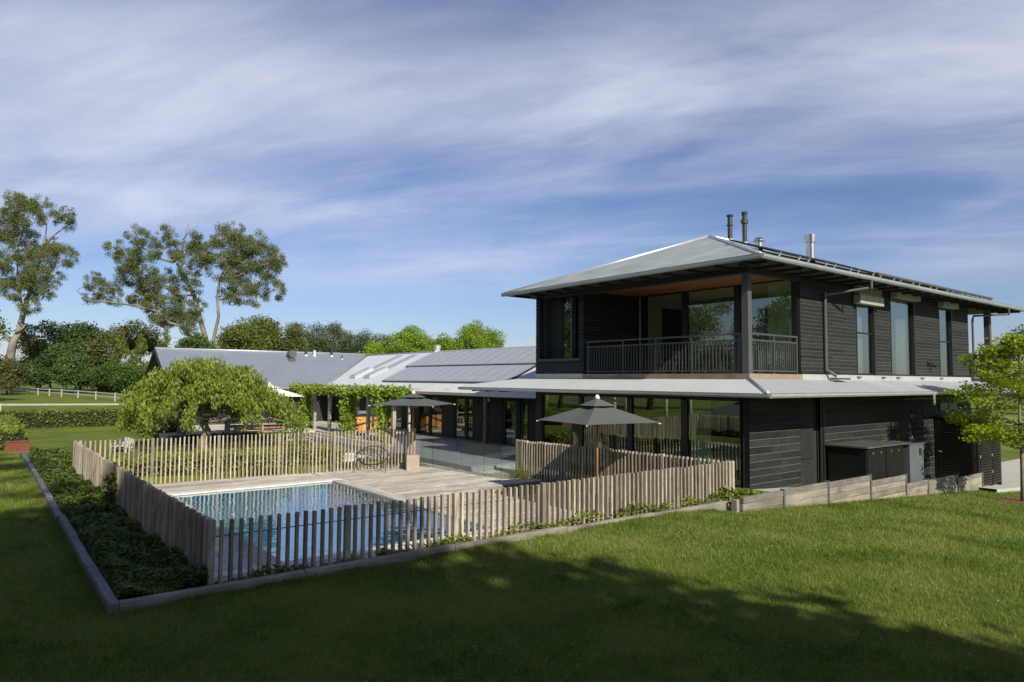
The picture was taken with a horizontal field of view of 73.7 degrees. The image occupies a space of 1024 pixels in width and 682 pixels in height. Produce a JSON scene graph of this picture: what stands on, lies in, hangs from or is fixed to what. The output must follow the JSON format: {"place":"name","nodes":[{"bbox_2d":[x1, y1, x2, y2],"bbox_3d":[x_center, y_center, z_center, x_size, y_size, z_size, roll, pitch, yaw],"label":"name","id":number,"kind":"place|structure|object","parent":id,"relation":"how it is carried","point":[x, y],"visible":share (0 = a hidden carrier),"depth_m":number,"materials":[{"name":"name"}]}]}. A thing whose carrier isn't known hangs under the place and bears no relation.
{"place":"outdoors","nodes":[
{"label":"outdoors","id":0,"kind":"place"},
{"bbox_2d":[108,437,133,452],"bbox_3d":[-19.497,5.215,34.143,0.898,0.760,0.816,0,-3,0],"label":"garden chair","id":1,"kind":"object","parent":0,"point":[126,444],"visible":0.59,"depth_m":34.38,"materials":[{"name":"plastic"}]},
{"bbox_2d":[17,460,983,614],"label":"edge grass","id":2,"kind":"structure","parent":0,"point":[66,545],"depth_m":13.01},
{"bbox_2d":[0,382,1023,681],"bbox_3d":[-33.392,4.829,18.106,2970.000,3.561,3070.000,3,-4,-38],"label":"ground","id":3,"kind":"structure","parent":0,"point":[48,438],"depth_m":9.59,"materials":[{"name":"plant"}]},
{"bbox_2d":[0,310,10,362],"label":"broadleaf tree","id":4,"kind":"object","parent":3,"relation":"on","point":[2,325],"visible":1,"depth_m":77.66,"materials":[{"name":"green plant"}]},
{"bbox_2d":[0,355,33,394],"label":"broadleaf tree","id":5,"kind":"object","parent":3,"relation":"on","point":[12,374],"visible":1,"depth_m":104.22,"materials":[{"name":"green plant"}]},
{"bbox_2d":[4,440,29,452],"bbox_3d":[-23.353,5.028,32.198,0.950,0.550,1.440,3,-4,-38],"label":"steel planter","id":6,"kind":"object","parent":3,"relation":"on","point":[18,446],"visible":0.7,"depth_m":31.71,"materials":[{"name":"metal"}]},
{"bbox_2d":[0,413,27,450],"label":"shrub","id":7,"kind":"object","parent":6,"relation":"in","point":[12,428],"visible":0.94,"depth_m":33.47,"materials":[{"name":"green plant"}]},
{"bbox_2d":[10,319,64,390],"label":"broadleaf tree","id":8,"kind":"object","parent":3,"relation":"on","point":[29,342],"visible":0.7,"depth_m":128.50,"materials":[{"name":"green plant"}]},
{"bbox_2d":[15,355,60,390],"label":"broadleaf tree","id":9,"kind":"object","parent":3,"relation":"on","point":[41,375],"visible":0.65,"depth_m":121.52,"materials":[{"name":"green plant"}]},
{"bbox_2d":[0,189,80,392],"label":"gum tree","id":10,"kind":"object","parent":3,"relation":"on","point":[20,281],"visible":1,"depth_m":114.94,"materials":[{"name":"green plant"}]},
{"bbox_2d":[0,407,117,428],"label":"clipped hedge","id":11,"kind":"object","parent":3,"relation":"on","point":[51,418],"visible":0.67,"depth_m":50.00,"materials":[{"name":"green plant"}]},
{"bbox_2d":[0,403,121,410],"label":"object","id":12,"kind":"object","parent":3,"relation":"on","point":[60,404],"visible":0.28,"depth_m":65.66,"materials":[{"name":"white paint"}]},
{"bbox_2d":[20,452,118,614],"bbox_3d":[-12.956,4.340,18.892,0.163,0.606,24.585,3,-4,-38],"label":"timber edging","id":13,"kind":"object","parent":3,"relation":"on","point":[106,596],"visible":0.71,"depth_m":12.14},
{"bbox_2d":[17,387,124,400],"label":"rail fence","id":14,"kind":"object","parent":3,"relation":"on","point":[77,394],"visible":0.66,"depth_m":95.84,"materials":[{"name":"white paint"}]},
{"bbox_2d":[48,352,98,392],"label":"broadleaf tree","id":15,"kind":"object","parent":3,"relation":"on","point":[74,365],"visible":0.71,"depth_m":114.99,"materials":[{"name":"green plant"}]},
{"bbox_2d":[39,320,111,390],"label":"broadleaf tree","id":16,"kind":"object","parent":3,"relation":"on","point":[70,341],"visible":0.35,"depth_m":123.11,"materials":[{"name":"green plant"}]},
{"bbox_2d":[77,370,115,393],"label":"broadleaf tree","id":17,"kind":"object","parent":3,"relation":"on","point":[84,377],"visible":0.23,"depth_m":114.00,"materials":[{"name":"green plant"}]},
{"bbox_2d":[76,329,130,391],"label":"broadleaf tree","id":18,"kind":"object","parent":3,"relation":"on","point":[97,348],"visible":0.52,"depth_m":121.00,"materials":[{"name":"green plant"}]},
{"bbox_2d":[102,330,129,392],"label":"conifer tree","id":19,"kind":"object","parent":3,"relation":"on","point":[121,352],"visible":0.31,"depth_m":118.08,"materials":[{"name":"green plant"}]},
{"bbox_2d":[90,363,145,393],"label":"broadleaf tree","id":20,"kind":"object","parent":3,"relation":"on","point":[114,375],"visible":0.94,"depth_m":110.56,"materials":[{"name":"green plant"}]},
{"bbox_2d":[118,334,148,393],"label":"conifer tree","id":21,"kind":"object","parent":3,"relation":"on","point":[134,360],"visible":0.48,"depth_m":117.07,"materials":[{"name":"green plant"}]},
{"bbox_2d":[107,319,161,390],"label":"broadleaf tree","id":22,"kind":"object","parent":3,"relation":"on","point":[133,329],"visible":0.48,"depth_m":140.24,"materials":[{"name":"green plant"}]},
{"bbox_2d":[115,407,176,440],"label":"clipped hedge","id":23,"kind":"object","parent":3,"relation":"on","point":[160,424],"visible":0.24,"depth_m":40.99,"materials":[{"name":"green plant"}]},
{"bbox_2d":[141,336,163,367],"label":"broadleaf tree","id":24,"kind":"object","parent":3,"relation":"on","point":[154,345],"visible":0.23,"depth_m":139.57,"materials":[{"name":"green plant"}]},
{"bbox_2d":[157,326,171,347],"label":"conifer tree","id":25,"kind":"object","parent":3,"relation":"on","point":[165,343],"visible":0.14,"depth_m":117.17,"materials":[{"name":"green plant"}]},
{"bbox_2d":[77,221,288,343],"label":"gum tree","id":26,"kind":"object","parent":3,"relation":"on","point":[234,244],"visible":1,"depth_m":118.48,"materials":[{"name":"green plant"}]},
{"bbox_2d":[169,332,217,348],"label":"broadleaf tree","id":27,"kind":"object","parent":3,"relation":"on","point":[194,342],"visible":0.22,"depth_m":111.89,"materials":[{"name":"green plant"}]},
{"bbox_2d":[114,355,308,449],"bbox_3d":[-15.931,3.432,35.934,8.593,5.380,8.421,3,-4,-38],"label":"weeping tree","id":28,"kind":"object","parent":3,"relation":"on","point":[188,388],"visible":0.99,"depth_m":34.27,"materials":[{"name":"green plant"}]},
{"bbox_2d":[103,443,343,477],"bbox_3d":[-11.528,4.951,27.357,9.734,1.453,2.120,3,-4,-38],"label":"clipped hedge","id":29,"kind":"object","parent":3,"relation":"on","point":[172,463],"visible":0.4,"depth_m":26.60,"materials":[{"name":"green plant"}]},
{"bbox_2d":[170,429,289,443],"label":"clipped hedge","id":30,"kind":"object","parent":3,"relation":"on","point":[284,432],"visible":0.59,"depth_m":40.60,"materials":[{"name":"green plant"}]},
{"bbox_2d":[200,313,303,351],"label":"broadleaf tree","id":31,"kind":"object","parent":3,"relation":"on","point":[258,334],"visible":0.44,"depth_m":104.17,"materials":[{"name":"green plant"}]},
{"bbox_2d":[141,346,367,424],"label":"gabled wing","id":32,"kind":"structure","parent":3,"relation":"on","point":[282,369],"depth_m":52.71,"materials":[{"name":"metal"}]},
{"bbox_2d":[158,421,406,442],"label":"terrace","id":33,"kind":"structure","parent":3,"relation":"on","point":[219,428],"depth_m":43.94,"materials":[{"name":"concrete"}]},
{"bbox_2d":[177,414,200,433],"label":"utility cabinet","id":34,"kind":"object","parent":33,"relation":"on","point":[178,430],"visible":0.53,"depth_m":40.15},
{"bbox_2d":[217,422,278,430],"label":"bench","id":35,"kind":"object","parent":33,"relation":"on","point":[251,425],"visible":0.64,"depth_m":43.75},
{"bbox_2d":[225,423,288,432],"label":"bench","id":36,"kind":"object","parent":33,"relation":"on","point":[262,427],"visible":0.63,"depth_m":42.18,"materials":[{"name":"wood"}]},
{"bbox_2d":[264,382,302,429],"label":"terrace umbrella","id":37,"kind":"object","parent":33,"relation":"on","point":[287,393],"visible":0.45,"depth_m":43.57,"materials":[{"name":"beige fabric"}]},
{"bbox_2d":[297,388,312,427],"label":"climbing vine","id":38,"kind":"object","parent":33,"relation":"on","point":[306,400],"visible":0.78,"depth_m":45.60,"materials":[{"name":"green plant"}]},
{"bbox_2d":[353,411,390,430],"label":"outdoor kitchen","id":39,"kind":"object","parent":33,"relation":"on","point":[362,422],"visible":0.37,"depth_m":43.28,"materials":[{"name":"brown wood"}]},
{"bbox_2d":[271,327,311,351],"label":"broadleaf tree","id":40,"kind":"object","parent":3,"relation":"on","point":[292,336],"visible":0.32,"depth_m":106.74,"materials":[{"name":"green plant"}]},
{"bbox_2d":[285,323,310,351],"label":"broadleaf tree","id":41,"kind":"object","parent":3,"relation":"on","point":[299,326],"visible":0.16,"depth_m":114.76,"materials":[{"name":"green plant"}]},
{"bbox_2d":[280,320,316,349],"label":"pine tree","id":42,"kind":"object","parent":3,"relation":"on","point":[306,331],"visible":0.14,"depth_m":120.03,"materials":[{"name":"green plant"}]},
{"bbox_2d":[304,321,336,352],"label":"tree","id":43,"kind":"object","parent":3,"relation":"on","point":[320,335],"visible":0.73,"depth_m":119.89,"materials":[{"name":"green plant"}]},
{"bbox_2d":[317,320,348,352],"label":"tree","id":44,"kind":"object","parent":3,"relation":"on","point":[337,331],"visible":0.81,"depth_m":121.42,"materials":[{"name":"green plant"}]},
{"bbox_2d":[336,330,361,352],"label":"pine tree","id":45,"kind":"object","parent":3,"relation":"on","point":[348,348],"visible":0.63,"depth_m":124.48,"materials":[{"name":"green plant"}]},
{"bbox_2d":[349,328,385,352],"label":"pine tree","id":46,"kind":"object","parent":3,"relation":"on","point":[364,338],"visible":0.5,"depth_m":124.81,"materials":[{"name":"green plant"}]},
{"bbox_2d":[151,464,590,581],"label":"pool deck","id":47,"kind":"structure","parent":3,"relation":"on","point":[402,483],"depth_m":22.76,"materials":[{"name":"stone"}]},
{"bbox_2d":[79,428,415,483],"bbox_3d":[-9.016,4.207,25.131,11.768,1.628,0.100,2,-4,-32],"label":"picket fence","id":48,"kind":"object","parent":47,"relation":"on","point":[217,471],"visible":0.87,"depth_m":25.23,"materials":[{"name":"wood"}]},
{"bbox_2d":[175,482,488,561],"bbox_3d":[-5.408,5.599,18.702,5.300,1.863,9.850,3,-4,-38],"label":"pool basin","id":49,"kind":"object","parent":47,"relation":"in","point":[274,534],"visible":0.14,"depth_m":20.54,"materials":[{"name":"paint"}]},
{"bbox_2d":[176,482,438,529],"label":"pool water","id":50,"kind":"structure","parent":49,"relation":"in","point":[334,494],"depth_m":20.50,"materials":[{"name":"liquid"}]},
{"bbox_2d":[354,446,390,472],"bbox_3d":[-5.447,4.602,26.631,1.343,0.962,0.983,0,-3,0],"label":"wire chair","id":51,"kind":"object","parent":47,"relation":"on","point":[373,458],"visible":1,"depth_m":26.68,"materials":[{"name":"metal"}]},
{"bbox_2d":[368,391,454,470],"bbox_3d":[-3.943,3.545,27.163,2.670,3.140,2.669,0,-3,14],"label":"pool umbrella","id":52,"kind":"object","parent":47,"relation":"on","point":[413,398],"visible":1,"depth_m":26.85,"materials":[{"name":"grey fabric"}]},
{"bbox_2d":[536,395,660,506],"bbox_3d":[2.579,3.300,20.650,2.708,3.340,2.707,2,-4,-29],"label":"pool umbrella","id":53,"kind":"object","parent":47,"relation":"on","point":[597,411],"visible":0.95,"depth_m":20.26,"materials":[{"name":"grey fabric"}]},
{"bbox_2d":[358,340,391,407],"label":"broadleaf tree","id":54,"kind":"object","parent":3,"relation":"on","point":[372,348],"visible":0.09,"depth_m":90.28,"materials":[{"name":"green plant"}]},
{"bbox_2d":[27,455,728,598],"bbox_3d":[-6.631,4.730,23.031,14.900,0.630,23.000,3,-4,-38],"label":"garden bed","id":55,"kind":"object","parent":3,"relation":"on","point":[199,584],"visible":0.05,"depth_m":20.13,"materials":[{"name":"soil"}]},
{"bbox_2d":[28,446,209,600],"bbox_3d":[-11.752,3.930,18.488,1.278,0.530,22.117,3,-4,-38],"label":"ground cover","id":56,"kind":"object","parent":55,"relation":"on","point":[151,569],"visible":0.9,"depth_m":12.62,"materials":[{"name":"green plant"}]},
{"bbox_2d":[72,440,212,584],"bbox_3d":[-9.372,3.663,16.209,0.100,1.495,14.949,3,-4,-39],"label":"picket fence","id":57,"kind":"object","parent":55,"relation":"on","point":[169,520],"visible":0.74,"depth_m":13.27,"materials":[{"name":"wood"}]},
{"bbox_2d":[100,462,117,503],"bbox_3d":[-9.421,3.453,16.095,0.507,1.204,1.224,3,-4,-38],"label":"climbing plant","id":58,"kind":"object","parent":57,"relation":"attached to","point":[111,492],"visible":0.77,"depth_m":16.02,"materials":[{"name":"green plant"}]},
{"bbox_2d":[206,461,734,585],"bbox_3d":[0.711,3.538,14.477,13.505,1.109,0.100,3,-4,-38],"label":"picket fence","id":59,"kind":"object","parent":55,"relation":"on","point":[697,482],"visible":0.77,"depth_m":13.38,"materials":[{"name":"wood"}]},
{"bbox_2d":[214,489,728,582],"bbox_3d":[0.626,3.831,14.331,12.991,0.374,0.398,3,-4,-38],"label":"ground cover","id":60,"kind":"object","parent":55,"relation":"on","point":[283,568],"visible":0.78,"depth_m":13.96,"materials":[{"name":"green plant"}]},
{"bbox_2d":[503,465,535,479],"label":"ornamental grass","id":61,"kind":"object","parent":55,"relation":"on","point":[519,475],"depth_m":25.14,"materials":[{"name":"green plant"}]},
{"bbox_2d":[310,442,469,472],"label":"walkway","id":62,"kind":"structure","parent":3,"relation":"on","point":[448,468],"depth_m":29.28,"materials":[{"name":"concrete"}]},
{"bbox_2d":[379,325,442,353],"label":"broadleaf tree","id":63,"kind":"object","parent":3,"relation":"on","point":[407,340],"visible":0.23,"depth_m":88.69,"materials":[{"name":"green plant"}]},
{"bbox_2d":[314,433,528,471],"bbox_3d":[-3.892,5.932,35.212,6.800,1.084,16.100,3,-4,-38],"label":"veranda","id":64,"kind":"object","parent":3,"relation":"on","point":[466,455],"visible":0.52,"depth_m":32.45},
{"bbox_2d":[308,386,450,443],"bbox_3d":[-8.409,4.449,41.348,3.500,3.280,12.600,3,-4,-38],"label":"pergola","id":65,"kind":"object","parent":64,"relation":"on","point":[393,414],"visible":0.56,"depth_m":38.62,"materials":[{"name":"grey wood"}]},
{"bbox_2d":[335,389,360,435],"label":"climbing vine","id":66,"kind":"object","parent":65,"relation":"attached to","point":[348,413],"visible":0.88,"depth_m":40.29,"materials":[{"name":"green plant"}]},
{"bbox_2d":[287,382,414,400],"bbox_3d":[-10.464,2.987,41.709,1.199,1.031,16.397,3,-4,-38],"label":"climbing vine","id":67,"kind":"object","parent":65,"relation":"attached to","point":[358,392],"visible":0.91,"depth_m":39.47,"materials":[{"name":"green plant"}]},
{"bbox_2d":[370,392,397,442],"bbox_3d":[-6.938,4.312,36.989,1.586,3.232,1.460,1,-3,-12],"label":"climbing vine","id":68,"kind":"object","parent":65,"relation":"attached to","point":[384,416],"visible":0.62,"depth_m":36.79,"materials":[{"name":"green plant"}]},
{"bbox_2d":[119,500,727,611],"bbox_3d":[0.111,4.155,13.620,13.945,0.619,0.130,3,-4,-38],"label":"timber edging","id":69,"kind":"object","parent":3,"relation":"on","point":[160,598],"visible":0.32,"depth_m":11.51,"materials":[{"name":"wood"}]},
{"bbox_2d":[329,341,535,446],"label":"long wing","id":70,"kind":"structure","parent":3,"relation":"on","point":[508,418],"depth_m":40.98,"materials":[{"name":"metal"}]},
{"bbox_2d":[430,397,442,434],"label":"door","id":71,"kind":"structure","parent":70,"relation":"in","point":[431,408],"depth_m":42.24,"materials":[{"name":"black glass"}]},
{"bbox_2d":[382,365,535,383],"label":"solar array","id":72,"kind":"object","parent":70,"relation":"on","point":[466,374],"visible":0.91,"depth_m":40.96,"materials":[{"name":"glass"}]},
{"bbox_2d":[454,398,465,438],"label":"door","id":73,"kind":"structure","parent":70,"relation":"in","point":[455,434],"depth_m":40.09,"materials":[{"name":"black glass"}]},
{"bbox_2d":[466,398,473,439],"bbox_3d":[-2.354,4.457,38.936,0.120,2.370,0.650,3,-4,-38],"label":"door","id":74,"kind":"structure","parent":70,"relation":"in","point":[467,434],"depth_m":39.10,"materials":[{"name":"black metal"}]},
{"bbox_2d":[406,347,535,367],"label":"solar array","id":75,"kind":"object","parent":70,"relation":"on","point":[514,356],"visible":0.81,"depth_m":43.48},
{"bbox_2d":[504,400,516,443],"bbox_3d":[-0.031,4.304,35.965,0.120,2.370,1.100,3,-4,-38],"label":"door","id":76,"kind":"structure","parent":70,"relation":"in","point":[505,401],"depth_m":36.32,"materials":[{"name":"black metal"}]},
{"bbox_2d":[519,401,527,439],"bbox_3d":[0.631,4.261,35.119,0.120,2.370,0.750,3,-4,-38],"label":"door","id":77,"kind":"structure","parent":70,"relation":"in","point":[520,424],"depth_m":35.32,"materials":[{"name":"black metal"}]},
{"bbox_2d":[428,332,460,350],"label":"broadleaf tree","id":78,"kind":"object","parent":3,"relation":"on","point":[440,341],"visible":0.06,"depth_m":89.53,"materials":[{"name":"green plant"}]},
{"bbox_2d":[443,319,507,349],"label":"broadleaf tree","id":79,"kind":"object","parent":3,"relation":"on","point":[477,337],"visible":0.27,"depth_m":88.37,"materials":[{"name":"green plant"}]},
{"bbox_2d":[465,469,549,488],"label":"walkway","id":80,"kind":"structure","parent":3,"relation":"on","point":[518,481],"depth_m":25.03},
{"bbox_2d":[1,482,1021,681],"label":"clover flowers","id":81,"kind":"object","parent":3,"relation":"on","point":[565,612],"visible":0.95,"depth_m":8.70,"materials":[{"name":"plant"}]},
{"bbox_2d":[515,439,729,505],"bbox_3d":[3.050,4.294,22.302,0.100,1.643,9.295,3,-4,-38],"label":"picket fence","id":82,"kind":"object","parent":3,"relation":"on","point":[559,459],"visible":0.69,"depth_m":23.13,"materials":[{"name":"wood"}]},
{"bbox_2d":[458,211,1023,488],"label":"house","id":83,"kind":"structure","parent":3,"relation":"on","point":[792,366],"depth_m":26.19,"materials":[{"name":"black wood"}]},
{"bbox_2d":[550,295,578,358],"bbox_3d":[2.280,-0.516,28.300,0.320,2.660,2.500,3,-4,-38],"label":"window","id":84,"kind":"structure","parent":83,"relation":"in","point":[557,306],"depth_m":28.71,"materials":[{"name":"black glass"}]},
{"bbox_2d":[542,394,742,487],"bbox_3d":[4.236,3.373,24.935,0.120,2.780,9.590,3,-4,-38],"label":"window","id":85,"kind":"structure","parent":83,"relation":"in","point":[685,438],"depth_m":24.13,"materials":[{"name":"black metal"}]},
{"bbox_2d":[645,352,662,373],"bbox_3d":[5.398,0.851,25.904,0.500,0.900,0.500,3,-4,-38],"label":"balcony chair","id":86,"kind":"object","parent":83,"relation":"on","point":[658,363],"visible":0.43,"depth_m":25.91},
{"bbox_2d":[662,308,681,373],"bbox_3d":[7.047,0.071,30.067,1.410,2.950,0.060,3,-4,-38],"label":"inner door","id":87,"kind":"structure","parent":83,"relation":"in","point":[671,318],"depth_m":30.01,"materials":[{"name":"glass"}]},
{"bbox_2d":[664,351,682,373],"bbox_3d":[5.952,0.815,25.195,0.500,0.900,0.500,3,-4,-38],"label":"balcony chair","id":88,"kind":"object","parent":83,"relation":"on","point":[674,362],"visible":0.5,"depth_m":25.20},
{"bbox_2d":[637,280,795,373],"bbox_3d":[7.540,-0.441,26.007,0.120,3.520,7.220,3,-4,-38],"label":"window","id":89,"kind":"structure","parent":83,"relation":"in","point":[737,288],"depth_m":26.75,"materials":[{"name":"black metal"}]},
{"bbox_2d":[711,417,739,484],"bbox_3d":[6.966,3.572,22.404,0.390,2.133,1.480,3,-4,-38],"label":"potted plant","id":90,"kind":"object","parent":83,"relation":"on","point":[720,453],"visible":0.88,"depth_m":22.30,"materials":[{"name":"green plant"}]},
{"bbox_2d":[729,239,992,300],"bbox_3d":[15.967,-2.767,29.201,19.980,0.859,1.832,3,-4,-38],"label":"solar array","id":91,"kind":"object","parent":83,"relation":"on","point":[879,274],"visible":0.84,"depth_m":26.92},
{"bbox_2d":[855,304,876,374],"bbox_3d":[13.267,-0.036,25.943,1.580,2.640,0.373,3,-4,-38],"label":"window","id":92,"kind":"structure","parent":83,"relation":"in","point":[858,310],"depth_m":26.21,"materials":[{"name":"black glass"}]},
{"bbox_2d":[890,298,915,375],"bbox_3d":[15.857,-0.124,27.973,2.210,3.100,0.373,3,-4,-38],"label":"window","id":93,"kind":"structure","parent":83,"relation":"in","point":[899,305],"depth_m":28.41,"materials":[{"name":"black glass"}]},
{"bbox_2d":[911,409,924,478],"bbox_3d":[16.831,4.537,28.326,1.110,3.365,0.052,3,-4,-38],"label":"side door","id":94,"kind":"structure","parent":83,"relation":"in","point":[916,415],"depth_m":28.37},
{"bbox_2d":[938,308,953,376],"bbox_3d":[19.386,0.073,30.597,1.410,3.050,0.175,3,-4,-38],"label":"window","id":95,"kind":"structure","parent":83,"relation":"in","point":[949,312],"depth_m":30.94,"materials":[{"name":"black glass"}]},
{"bbox_2d":[940,402,956,409],"bbox_3d":[19.412,2.888,30.339,1.900,0.320,0.045,3,-4,-38],"label":"vent window","id":96,"kind":"structure","parent":83,"relation":"in","point":[942,405],"depth_m":30.28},
{"bbox_2d":[720,486,768,502],"bbox_3d":[6.446,4.225,19.375,3.004,0.630,1.210,3,-4,-38],"label":"shrub","id":97,"kind":"object","parent":3,"relation":"on","point":[739,492],"visible":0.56,"depth_m":18.64,"materials":[{"name":"green plant"}]},
{"bbox_2d":[731,472,983,512],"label":"retaining wall","id":98,"kind":"structure","parent":3,"relation":"on","point":[862,488],"depth_m":21.27,"materials":[{"name":"wood"}]},
{"bbox_2d":[934,414,1001,489],"bbox_3d":[19.701,4.791,29.422,2.719,3.120,1.650,3,-4,-38],"label":"louvred enclosure","id":99,"kind":"object","parent":3,"relation":"on","point":[959,456],"visible":0.62,"depth_m":28.77,"materials":[{"name":"wood"}]},
{"bbox_2d":[937,332,1023,500],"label":"maple tree","id":100,"kind":"object","parent":3,"relation":"on","point":[999,382],"visible":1,"depth_m":24.33,"materials":[{"name":"green plant"}]},
{"bbox_2d":[972,342,1002,413],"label":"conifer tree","id":101,"kind":"object","parent":3,"relation":"on","point":[980,378],"visible":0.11,"depth_m":75.25,"materials":[{"name":"green plant"}]},
{"bbox_2d":[993,324,1023,400],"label":"broadleaf tree","id":102,"kind":"object","parent":3,"relation":"on","point":[1020,332],"visible":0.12,"depth_m":80.82,"materials":[{"name":"green plant"}]},
{"bbox_2d":[997,498,1023,504],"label":"mulch ring","id":103,"kind":"object","parent":3,"relation":"on","point":[1013,500],"visible":0.85,"depth_m":24.13,"materials":[{"name":"soil"}]},
{"bbox_2d":[0,0,1023,375],"label":"sky","id":104,"kind":"structure","parent":0,"point":[422,163],"materials":[{"name":"blue"}]},
{"bbox_2d":[495,464,603,478],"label":"side path","id":105,"kind":"structure","parent":0,"point":[502,468],"depth_m":27.07,"materials":[{"name":"concrete"}]},
{"bbox_2d":[740,459,1019,496],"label":"concrete path","id":106,"kind":"structure","parent":0,"point":[1011,475],"depth_m":32.34,"materials":[{"name":"concrete"}]},
{"bbox_2d":[825,440,906,481],"bbox_3d":[12.426,4.565,23.897,2.950,1.950,1.450,3,-4,-38],"label":"storage cabinet","id":107,"kind":"object","parent":106,"relation":"on","point":[874,458],"visible":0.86,"depth_m":23.23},
{"bbox_2d":[889,440,924,482],"bbox_3d":[14.346,4.700,25.081,1.260,1.940,1.060,3,-4,-38],"label":"plant cabinet","id":108,"kind":"object","parent":106,"relation":"on","point":[913,461],"visible":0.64,"depth_m":24.57,"materials":[{"name":"metal"}]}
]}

